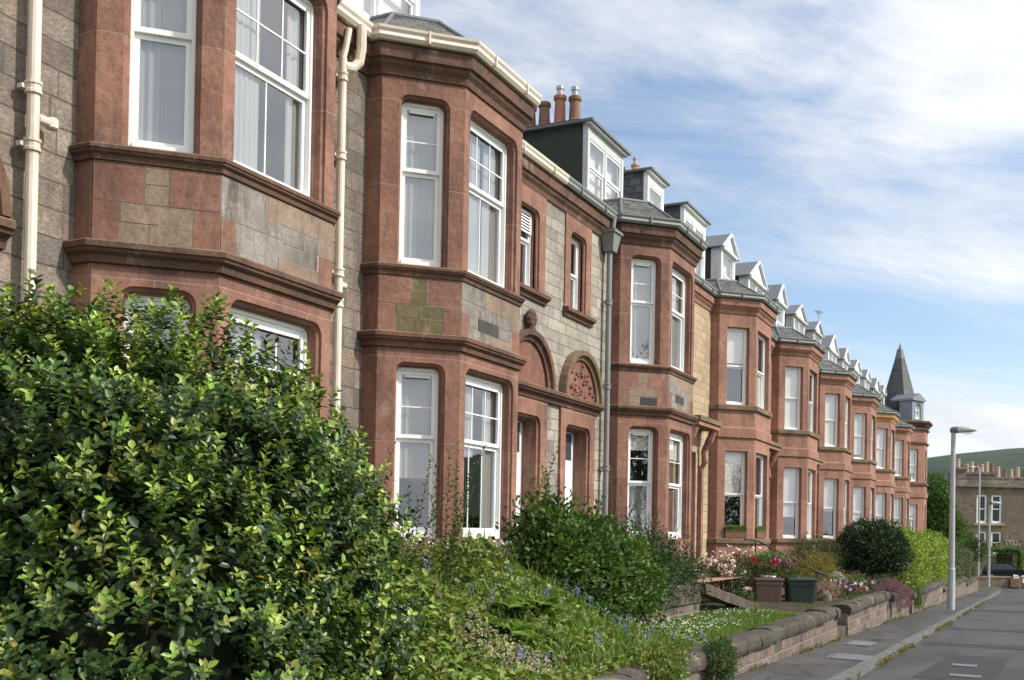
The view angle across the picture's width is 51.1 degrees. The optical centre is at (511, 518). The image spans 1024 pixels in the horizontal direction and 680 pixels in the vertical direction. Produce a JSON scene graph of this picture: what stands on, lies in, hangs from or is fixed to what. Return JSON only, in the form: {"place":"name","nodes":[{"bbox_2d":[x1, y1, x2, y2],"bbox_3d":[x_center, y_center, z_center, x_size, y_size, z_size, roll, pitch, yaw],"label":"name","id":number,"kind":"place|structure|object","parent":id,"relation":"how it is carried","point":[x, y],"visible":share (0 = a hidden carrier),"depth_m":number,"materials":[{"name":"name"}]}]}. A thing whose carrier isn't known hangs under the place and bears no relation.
{"place":"outdoors","nodes":[
{"label":"outdoors","id":0,"kind":"place"},
{"bbox_2d":[388,571,867,673],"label":"garden ground","id":1,"kind":"structure","parent":0,"point":[783,605],"depth_m":25.41,"materials":[{"name":"soil"}]},
{"bbox_2d":[0,268,435,679],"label":"evergreen shrub","id":2,"kind":"object","parent":1,"relation":"on","point":[204,525],"visible":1,"depth_m":5.98,"materials":[{"name":"green plant"}]},
{"bbox_2d":[331,0,569,638],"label":"terraced house","id":3,"kind":"structure","parent":1,"relation":"on","point":[449,246],"depth_m":15.24,"materials":[{"name":"red stone"}]},
{"bbox_2d":[393,367,438,537],"bbox_3d":[-1.377,-0.938,15.184,0.686,2.433,0.144,1,-1,-19],"label":"window","id":4,"kind":"structure","parent":3,"relation":"in","point":[416,418],"depth_m":15.23,"materials":[{"name":"white glass"}]},
{"bbox_2d":[398,103,443,266],"bbox_3d":[-1.307,-4.713,15.223,0.686,2.362,0.144,1,-1,-19],"label":"window","id":5,"kind":"structure","parent":3,"relation":"in","point":[421,162],"depth_m":15.26,"materials":[{"name":"white glass"}]},
{"bbox_2d":[463,374,501,538],"bbox_3d":[-0.544,-0.914,16.108,0.162,2.432,1.496,1,-1,26],"label":"window","id":6,"kind":"structure","parent":3,"relation":"in","point":[490,470],"depth_m":16.53,"materials":[{"name":"white glass"}]},
{"bbox_2d":[468,120,506,287],"bbox_3d":[-0.475,-4.688,16.146,0.162,2.362,1.496,1,-1,26],"label":"window","id":7,"kind":"structure","parent":3,"relation":"in","point":[492,196],"depth_m":16.44,"materials":[{"name":"white glass"}]},
{"bbox_2d":[516,420,522,525],"bbox_3d":[-0.030,-0.501,19.727,0.145,3.000,1.370,1,-1,26],"label":"door","id":8,"kind":"structure","parent":3,"relation":"in","point":[519,424],"depth_m":20.08,"materials":[{"name":"white wood"}]},
{"bbox_2d":[521,208,531,285],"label":"window","id":9,"kind":"structure","parent":3,"relation":"in","point":[526,218],"depth_m":20.02,"materials":[{"name":"white glass"}]},
{"bbox_2d":[363,529,723,679],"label":"undergrowth","id":10,"kind":"object","parent":1,"relation":"on","point":[474,663],"visible":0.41,"depth_m":11.23,"materials":[{"name":"green plant"}]},
{"bbox_2d":[396,454,457,614],"bbox_3d":[-1.009,0.205,11.848,0.383,1.898,1.110,1,-1,26],"label":"tall shoot","id":11,"kind":"object","parent":10,"relation":"on","point":[423,538],"visible":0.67,"depth_m":11.82,"materials":[{"name":"green plant"}]},
{"bbox_2d":[427,460,476,619],"bbox_3d":[-0.693,0.204,12.159,0.576,1.819,1.202,1,-1,2],"label":"tall shoot","id":12,"kind":"object","parent":10,"relation":"on","point":[454,545],"visible":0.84,"depth_m":12.04,"materials":[{"name":"green plant"}]},
{"bbox_2d":[427,437,485,589],"bbox_3d":[-0.616,0.066,12.401,0.533,2.099,0.725,1,-1,26],"label":"tall shoot","id":13,"kind":"object","parent":10,"relation":"on","point":[453,527],"visible":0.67,"depth_m":12.34,"materials":[{"name":"green plant"}]},
{"bbox_2d":[400,538,523,624],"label":"white flowers","id":14,"kind":"object","parent":10,"relation":"on","point":[502,542],"visible":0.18,"depth_m":14.90,"materials":[{"name":"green plant"}]},
{"bbox_2d":[477,598,535,612],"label":"fern","id":15,"kind":"object","parent":10,"relation":"on","point":[515,605],"visible":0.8,"depth_m":11.72,"materials":[{"name":"green plant"}]},
{"bbox_2d":[450,613,566,670],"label":"seed heads","id":16,"kind":"object","parent":10,"relation":"on","point":[525,655],"visible":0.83,"depth_m":10.56,"materials":[{"name":"plant"}]},
{"bbox_2d":[481,619,538,637],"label":"fern","id":17,"kind":"object","parent":10,"relation":"on","point":[519,630],"visible":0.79,"depth_m":11.26,"materials":[{"name":"green plant"}]},
{"bbox_2d":[512,594,566,609],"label":"fern","id":18,"kind":"object","parent":10,"relation":"on","point":[553,602],"visible":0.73,"depth_m":12.22,"materials":[{"name":"green plant"}]},
{"bbox_2d":[422,554,706,664],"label":"bluebells","id":19,"kind":"object","parent":1,"relation":"on","point":[574,593],"visible":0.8,"depth_m":12.96,"materials":[{"name":"blue plant"}]},
{"bbox_2d":[491,446,680,625],"bbox_3d":[1.198,0.524,16.795,2.228,3.028,4.954,1,-1,26],"label":"leafy shrub","id":20,"kind":"object","parent":1,"relation":"on","point":[601,562],"visible":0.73,"depth_m":15.55,"materials":[{"name":"green plant"}]},
{"bbox_2d":[480,85,707,563],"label":"terraced house","id":21,"kind":"structure","parent":1,"relation":"on","point":[624,419],"depth_m":23.33,"materials":[{"name":"red stone"}]},
{"bbox_2d":[565,431,573,511],"bbox_3d":[1.005,-0.460,21.915,0.064,3.000,1.470,1,-1,26],"label":"door","id":22,"kind":"structure","parent":21,"relation":"in","point":[569,435],"depth_m":22.22,"materials":[{"name":"white wood"}]},
{"bbox_2d":[571,238,578,309],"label":"window","id":23,"kind":"structure","parent":21,"relation":"in","point":[575,254],"depth_m":22.09,"materials":[{"name":"white glass"}]},
{"bbox_2d":[627,429,652,535],"bbox_3d":[2.784,-0.777,23.611,0.686,2.433,0.143,1,-1,-19],"label":"window","id":24,"kind":"structure","parent":21,"relation":"in","point":[639,439],"depth_m":23.65,"materials":[{"name":"white glass"}]},
{"bbox_2d":[630,259,655,364],"bbox_3d":[2.853,-4.551,23.650,0.686,2.362,0.144,1,-1,-19],"label":"window","id":25,"kind":"structure","parent":21,"relation":"in","point":[643,272],"depth_m":23.69,"materials":[{"name":"white glass"}]},
{"bbox_2d":[668,433,682,538],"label":"window","id":26,"kind":"structure","parent":21,"relation":"in","point":[676,441],"depth_m":25.09,"materials":[{"name":"white glass"}]},
{"bbox_2d":[671,268,684,371],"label":"window","id":27,"kind":"structure","parent":21,"relation":"in","point":[678,304],"depth_m":25.08,"materials":[{"name":"white glass"}]},
{"bbox_2d":[396,524,802,675],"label":"grass","id":28,"kind":"structure","parent":1,"relation":"on","point":[620,648],"depth_m":13.16,"materials":[{"name":"green plant"}]},
{"bbox_2d":[513,609,796,650],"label":"flowers","id":29,"kind":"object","parent":1,"relation":"on","point":[528,644],"depth_m":19.29,"materials":[{"name":"white plant"}]},
{"bbox_2d":[645,607,772,632],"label":"daisies","id":30,"kind":"object","parent":29,"relation":"on","point":[700,623],"visible":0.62,"depth_m":18.73,"materials":[{"name":"white plant"}]},
{"bbox_2d":[617,500,718,621],"bbox_3d":[2.582,0.818,19.834,2.198,2.412,4.834,1,-1,26],"label":"dark shrub","id":31,"kind":"object","parent":1,"relation":"on","point":[675,569],"visible":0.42,"depth_m":19.40,"materials":[{"name":"green plant"}]},
{"bbox_2d":[636,583,701,622],"bbox_3d":[2.816,1.605,19.465,0.250,0.787,3.650,1,-1,26],"label":"stone edging","id":32,"kind":"object","parent":1,"relation":"on","point":[687,607],"visible":0.26,"depth_m":19.91,"materials":[{"name":"grey stone"}]},
{"bbox_2d":[623,157,780,588],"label":"terraced house","id":33,"kind":"structure","parent":1,"relation":"on","point":[734,321],"depth_m":30.53,"materials":[{"name":"red stone"}]},
{"bbox_2d":[725,451,744,525],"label":"window","id":34,"kind":"structure","parent":33,"relation":"in","point":[734,461],"depth_m":30.82,"materials":[{"name":"white glass"}]},
{"bbox_2d":[724,525,747,537],"bbox_3d":[6.365,0.361,30.577,0.781,0.385,0.290,1,-1,-18],"label":"window planter","id":35,"kind":"object","parent":33,"relation":"on","point":[738,531],"visible":1,"depth_m":30.51,"materials":[{"name":"wood"}]},
{"bbox_2d":[726,328,746,404],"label":"window","id":36,"kind":"structure","parent":33,"relation":"in","point":[736,338],"depth_m":30.85,"materials":[{"name":"white glass"}]},
{"bbox_2d":[755,454,762,530],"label":"window","id":37,"kind":"structure","parent":33,"relation":"in","point":[760,496],"depth_m":32.28,"materials":[{"name":"white glass"}]},
{"bbox_2d":[757,334,764,408],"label":"window","id":38,"kind":"structure","parent":33,"relation":"in","point":[760,375],"depth_m":32.31,"materials":[{"name":"white glass"}]},
{"bbox_2d":[693,555,756,599],"bbox_3d":[4.956,1.426,24.795,1.528,1.138,1.168,2,-1,-40],"label":"azalea","id":39,"kind":"object","parent":1,"relation":"on","point":[726,567],"visible":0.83,"depth_m":24.79,"materials":[{"name":"pink plant"}]},
{"bbox_2d":[699,582,759,609],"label":"coping slab","id":40,"kind":"structure","parent":1,"relation":"on","point":[725,598],"depth_m":21.84,"materials":[{"name":"stone"}]},
{"bbox_2d":[723,551,788,598],"bbox_3d":[6.056,1.420,26.530,1.984,1.216,1.067,1,-1,-26],"label":"azalea","id":41,"kind":"object","parent":1,"relation":"on","point":[755,564],"visible":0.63,"depth_m":26.35,"materials":[{"name":"green plant"}]},
{"bbox_2d":[680,606,840,679],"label":"garden wall","id":42,"kind":"structure","parent":1,"relation":"on","point":[771,642],"depth_m":17.02,"materials":[{"name":"stone"}]},
{"bbox_2d":[739,574,784,597],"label":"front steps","id":43,"kind":"structure","parent":1,"relation":"on","point":[783,592],"depth_m":28.39,"materials":[{"name":"stone"}]},
{"bbox_2d":[744,539,828,595],"bbox_3d":[7.494,1.453,29.479,2.378,1.766,0.447,1,-1,-4],"label":"handrail","id":44,"kind":"object","parent":43,"relation":"attached to","point":[816,571],"visible":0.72,"depth_m":29.45,"materials":[{"name":"black metal"}]},
{"bbox_2d":[745,577,784,602],"bbox_3d":[6.217,1.976,26.376,0.841,1.070,0.610,1,-1,-2],"label":"wheelie bin","id":45,"kind":"object","parent":1,"relation":"on","point":[768,589],"visible":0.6,"depth_m":26.11,"materials":[{"name":"brown plastic"}]},
{"bbox_2d":[705,234,826,575],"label":"terraced house","id":46,"kind":"structure","parent":1,"relation":"on","point":[796,357],"depth_m":37.63,"materials":[{"name":"red stone"}]},
{"bbox_2d":[783,467,798,537],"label":"window","id":47,"kind":"structure","parent":46,"relation":"in","point":[791,475],"depth_m":37.77,"materials":[{"name":"white glass"}]},
{"bbox_2d":[785,367,800,429],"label":"window","id":48,"kind":"structure","parent":46,"relation":"in","point":[792,374],"depth_m":37.80,"materials":[{"name":"white glass"}]},
{"bbox_2d":[807,470,811,537],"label":"window","id":49,"kind":"structure","parent":46,"relation":"in","point":[809,511],"depth_m":39.20,"materials":[{"name":"white glass"}]},
{"bbox_2d":[809,372,813,431],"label":"window","id":50,"kind":"structure","parent":46,"relation":"in","point":[811,383],"depth_m":39.25,"materials":[{"name":"white glass"}]},
{"bbox_2d":[744,549,797,583],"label":"leafy plant","id":51,"kind":"object","parent":1,"relation":"on","point":[763,556],"visible":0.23,"depth_m":27.40,"materials":[{"name":"green plant"}]},
{"bbox_2d":[760,555,798,587],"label":"azalea","id":52,"kind":"object","parent":1,"relation":"on","point":[790,572],"visible":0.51,"depth_m":26.76,"materials":[{"name":"green plant"}]},
{"bbox_2d":[782,577,817,603],"bbox_3d":[7.172,2.008,26.800,0.841,1.070,0.610,1,-1,4],"label":"wheelie bin","id":53,"kind":"object","parent":1,"relation":"on","point":[800,589],"visible":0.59,"depth_m":26.53,"materials":[{"name":"green plastic"}]},
{"bbox_2d":[764,284,858,572],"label":"terraced house","id":54,"kind":"structure","parent":1,"relation":"on","point":[836,384],"depth_m":44.64,"materials":[{"name":"red stone"}]},
{"bbox_2d":[823,479,836,537],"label":"window","id":55,"kind":"structure","parent":54,"relation":"in","point":[830,485],"depth_m":44.72,"materials":[{"name":"white glass"}]},
{"bbox_2d":[825,394,837,446],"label":"window","id":56,"kind":"structure","parent":54,"relation":"in","point":[831,400],"depth_m":44.75,"materials":[{"name":"white glass"}]},
{"bbox_2d":[792,548,840,591],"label":"golden bush","id":57,"kind":"object","parent":1,"relation":"on","point":[808,571],"visible":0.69,"depth_m":29.91,"materials":[{"name":"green plant"}]},
{"bbox_2d":[781,531,856,579],"bbox_3d":[9.516,1.272,33.147,2.202,1.926,4.126,1,-1,41],"label":"olive bush","id":58,"kind":"object","parent":1,"relation":"on","point":[825,544],"visible":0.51,"depth_m":32.55,"materials":[{"name":"green plant"}]},
{"bbox_2d":[815,578,843,600],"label":"leafy plant","id":59,"kind":"object","parent":1,"relation":"on","point":[829,585],"visible":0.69,"depth_m":27.86,"materials":[{"name":"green plant"}]},
{"bbox_2d":[805,321,882,571],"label":"terraced house","id":60,"kind":"structure","parent":1,"relation":"on","point":[865,403],"depth_m":51.62,"materials":[{"name":"red stone"}]},
{"bbox_2d":[853,487,863,525],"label":"window","id":61,"kind":"structure","parent":60,"relation":"in","point":[858,492],"depth_m":51.67,"materials":[{"name":"white glass"}]},
{"bbox_2d":[854,413,864,458],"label":"window","id":62,"kind":"structure","parent":60,"relation":"in","point":[859,419],"depth_m":51.70,"materials":[{"name":"white glass"}]},
{"bbox_2d":[831,591,890,635],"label":"garden wall","id":63,"kind":"structure","parent":1,"relation":"on","point":[861,612],"depth_m":25.51,"materials":[{"name":"stone"}]},
{"bbox_2d":[822,570,900,598],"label":"leafy plant","id":64,"kind":"object","parent":1,"relation":"on","point":[848,593],"visible":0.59,"depth_m":31.00,"materials":[{"name":"green plant"}]},
{"bbox_2d":[832,516,915,592],"bbox_3d":[11.267,1.151,33.486,2.555,2.540,2.858,1,-1,26],"label":"clipped tree","id":65,"kind":"object","parent":1,"relation":"on","point":[870,548],"visible":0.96,"depth_m":32.91,"materials":[{"name":"green plant"}]},
{"bbox_2d":[860,369,914,529],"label":"terraced house","id":66,"kind":"structure","parent":1,"relation":"on","point":[903,434],"depth_m":65.54,"materials":[{"name":"red stone"}]},
{"bbox_2d":[894,498,901,525],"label":"window","id":67,"kind":"structure","parent":66,"relation":"in","point":[897,501],"depth_m":65.58,"materials":[{"name":"white glass"}]},
{"bbox_2d":[895,440,901,475],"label":"window","id":68,"kind":"structure","parent":66,"relation":"in","point":[898,443],"depth_m":65.61,"materials":[{"name":"white glass"}]},
{"bbox_2d":[871,577,916,611],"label":"heather","id":69,"kind":"object","parent":1,"relation":"on","point":[897,588],"visible":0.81,"depth_m":30.77,"materials":[{"name":"pink plant"}]},
{"bbox_2d":[888,588,911,619],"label":"garden wall","id":70,"kind":"structure","parent":1,"relation":"on","point":[894,611],"depth_m":31.16,"materials":[{"name":"stone"}]},
{"bbox_2d":[874,517,957,590],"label":"hedge","id":71,"kind":"object","parent":1,"relation":"on","point":[930,551],"visible":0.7,"depth_m":42.07,"materials":[{"name":"green plant"}]},
{"bbox_2d":[907,581,931,610],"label":"grass tuft","id":72,"kind":"object","parent":1,"relation":"on","point":[918,599],"visible":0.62,"depth_m":35.79,"materials":[{"name":"green plant"}]},
{"bbox_2d":[909,579,944,613],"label":"garden wall","id":73,"kind":"structure","parent":1,"relation":"on","point":[934,596],"depth_m":41.33,"materials":[{"name":"stone"}]},
{"bbox_2d":[943,576,967,602],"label":"garden wall","id":74,"kind":"structure","parent":1,"relation":"on","point":[960,586],"depth_m":55.40,"materials":[{"name":"stone"}]},
{"bbox_2d":[945,537,981,585],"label":"hedge","id":75,"kind":"object","parent":1,"relation":"on","point":[964,561],"visible":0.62,"depth_m":62.85,"materials":[{"name":"green plant"}]},
{"bbox_2d":[966,575,979,594],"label":"garden wall","id":76,"kind":"structure","parent":1,"relation":"on","point":[973,587],"depth_m":66.74,"materials":[{"name":"stone"}]},
{"bbox_2d":[420,0,1023,457],"label":"sky","id":77,"kind":"structure","parent":0,"point":[869,154],"materials":[{"name":"blue"}]},
{"bbox_2d":[815,310,900,525],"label":"terraced house","id":78,"kind":"structure","parent":0,"point":[887,418],"depth_m":58.57,"materials":[{"name":"red stone"}]},
{"bbox_2d":[875,493,884,519],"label":"window","id":79,"kind":"structure","parent":78,"relation":"in","point":[880,497],"depth_m":58.62,"materials":[{"name":"white glass"}]},
{"bbox_2d":[876,428,885,468],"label":"window","id":80,"kind":"structure","parent":78,"relation":"in","point":[881,433],"depth_m":58.64,"materials":[{"name":"white glass"}]},
{"bbox_2d":[724,590,996,679],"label":"pavement","id":81,"kind":"structure","parent":0,"point":[815,664],"depth_m":20.02,"materials":[{"name":"concrete"}]},
{"bbox_2d":[699,632,741,679],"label":"wall tuft","id":82,"kind":"object","parent":81,"relation":"on","point":[725,670],"visible":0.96,"depth_m":13.38,"materials":[{"name":"green plant"}]},
{"bbox_2d":[825,653,872,660],"bbox_3d":[5.769,2.356,18.271,0.640,0.038,1.150,1,-1,26],"label":"cover plate","id":83,"kind":"object","parent":81,"relation":"on","point":[851,656],"visible":1,"depth_m":18.25,"materials":[{"name":"metal"}]},
{"bbox_2d":[947,426,976,609],"bbox_3d":[15.533,-0.019,36.947,0.887,6.356,0.320,1,-1,26],"label":"street lamp","id":84,"kind":"object","parent":81,"relation":"on","point":[951,557],"visible":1,"depth_m":37.01,"materials":[{"name":"metal"}]},
{"bbox_2d":[858,588,1023,679],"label":"road","id":85,"kind":"structure","parent":0,"point":[919,658],"depth_m":24.25,"materials":[{"name":"grey asphalt"}]},
{"bbox_2d":[742,596,988,679],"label":"kerb weeds","id":86,"kind":"object","parent":85,"relation":"on","point":[884,660],"visible":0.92,"depth_m":21.42,"materials":[{"name":"green plant"}]},
{"bbox_2d":[912,654,1008,679],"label":"road patch","id":87,"kind":"object","parent":85,"relation":"on","point":[988,668],"visible":1,"depth_m":17.92,"materials":[{"name":"grey asphalt"}]},
{"bbox_2d":[921,602,1023,649],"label":"road patch","id":88,"kind":"object","parent":85,"relation":"on","point":[974,645],"visible":0.98,"depth_m":23.94,"materials":[{"name":"grey asphalt"}]},
{"bbox_2d":[978,576,1023,587],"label":"garden wall","id":89,"kind":"structure","parent":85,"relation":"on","point":[999,581],"depth_m":79.76,"materials":[{"name":"brown stone"}]},
{"bbox_2d":[927,448,1023,485],"bbox_3d":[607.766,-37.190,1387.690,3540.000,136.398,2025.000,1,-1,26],"label":"hill","id":90,"kind":"structure","parent":0,"point":[1009,459],"depth_m":1243.75,"materials":[{"name":"green plant"}]},
{"bbox_2d":[978,588,1004,592],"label":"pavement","id":91,"kind":"structure","parent":0,"point":[1002,590],"depth_m":77.44,"materials":[{"name":"concrete"}]},
{"bbox_2d":[987,501,1000,586],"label":"street lamp","id":92,"kind":"object","parent":91,"relation":"on","point":[990,503],"visible":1,"depth_m":76.89,"materials":[{"name":"metal"}]},
{"bbox_3d":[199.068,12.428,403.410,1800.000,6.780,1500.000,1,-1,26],"label":"ground","id":93,"kind":"structure","parent":0,"visible":0},
{"bbox_2d":[0,0,366,448],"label":"terraced house","id":94,"kind":"structure","parent":93,"relation":"on","point":[151,148],"depth_m":10.71,"materials":[{"name":"red stone"}]},
{"bbox_2d":[123,295,189,386],"bbox_3d":[-3.576,-1.024,10.728,0.686,2.433,0.144,1,-1,-19],"label":"window","id":95,"kind":"structure","parent":94,"relation":"in","point":[157,300],"depth_m":10.74,"materials":[{"name":"white glass"}]},
{"bbox_2d":[128,0,196,152],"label":"window","id":96,"kind":"structure","parent":94,"relation":"in","point":[163,32],"depth_m":10.80,"materials":[{"name":"white glass"}]},
{"bbox_2d":[229,307,306,448],"bbox_3d":[-2.735,-0.999,11.647,0.143,2.432,1.496,1,-1,26],"label":"window","id":97,"kind":"structure","parent":94,"relation":"in","point":[266,324],"depth_m":11.69,"materials":[{"name":"white glass"}]},
{"bbox_2d":[233,0,313,196],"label":"window","id":98,"kind":"structure","parent":94,"relation":"in","point":[297,88],"depth_m":11.98,"materials":[{"name":"white glass"}]},
{"bbox_2d":[584,661,686,679],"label":"garden wall","id":99,"kind":"structure","parent":93,"relation":"on","point":[630,672],"depth_m":11.06,"materials":[{"name":"stone"}]},
{"bbox_2d":[624,637,700,679],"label":"wall tuft","id":100,"kind":"object","parent":99,"relation":"attached to","point":[664,654],"visible":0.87,"depth_m":11.59,"materials":[{"name":"green plant"}]},
{"bbox_2d":[885,343,932,548],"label":"tower house","id":101,"kind":"structure","parent":93,"relation":"on","point":[904,401],"depth_m":69.89,"materials":[{"name":"red stone"}]},
{"bbox_2d":[910,449,916,480],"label":"window","id":102,"kind":"structure","parent":101,"relation":"in","point":[913,453],"depth_m":69.88,"materials":[{"name":"white glass"}]},
{"bbox_2d":[827,590,1000,679],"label":"kerb","id":103,"kind":"structure","parent":93,"relation":"on","point":[864,667],"depth_m":20.25,"materials":[{"name":"concrete"}]},
{"bbox_2d":[912,469,972,545],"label":"broadleaf tree","id":104,"kind":"object","parent":93,"relation":"on","point":[938,506],"visible":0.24,"depth_m":89.18,"materials":[{"name":"green plant"}]},
{"bbox_2d":[937,519,993,563],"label":"broadleaf tree","id":105,"kind":"object","parent":93,"relation":"on","point":[972,544],"visible":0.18,"depth_m":95.02,"materials":[{"name":"green plant"}]},
{"bbox_2d":[926,459,1023,574],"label":"stone house","id":106,"kind":"structure","parent":93,"relation":"on","point":[1007,516],"depth_m":105.00,"materials":[{"name":"brown stone"}]},
{"bbox_2d":[970,466,980,574],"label":"street lamp","id":107,"kind":"object","parent":93,"relation":"on","point":[978,563],"visible":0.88,"depth_m":94.84,"materials":[{"name":"metal"}]},
{"bbox_2d":[982,563,1023,575],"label":"parked car","id":108,"kind":"object","parent":93,"relation":"on","point":[1002,569],"visible":0.62,"depth_m":94.94,"materials":[{"name":"paint"}]},
{"bbox_2d":[990,543,1023,569],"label":"hedge","id":109,"kind":"object","parent":93,"relation":"on","point":[1004,558],"visible":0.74,"depth_m":97.53,"materials":[{"name":"green plant"}]},
{"bbox_2d":[991,536,1023,565],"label":"rose bush","id":110,"kind":"object","parent":93,"relation":"on","point":[1014,544],"visible":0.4,"depth_m":100.04,"materials":[{"name":"green plant"}]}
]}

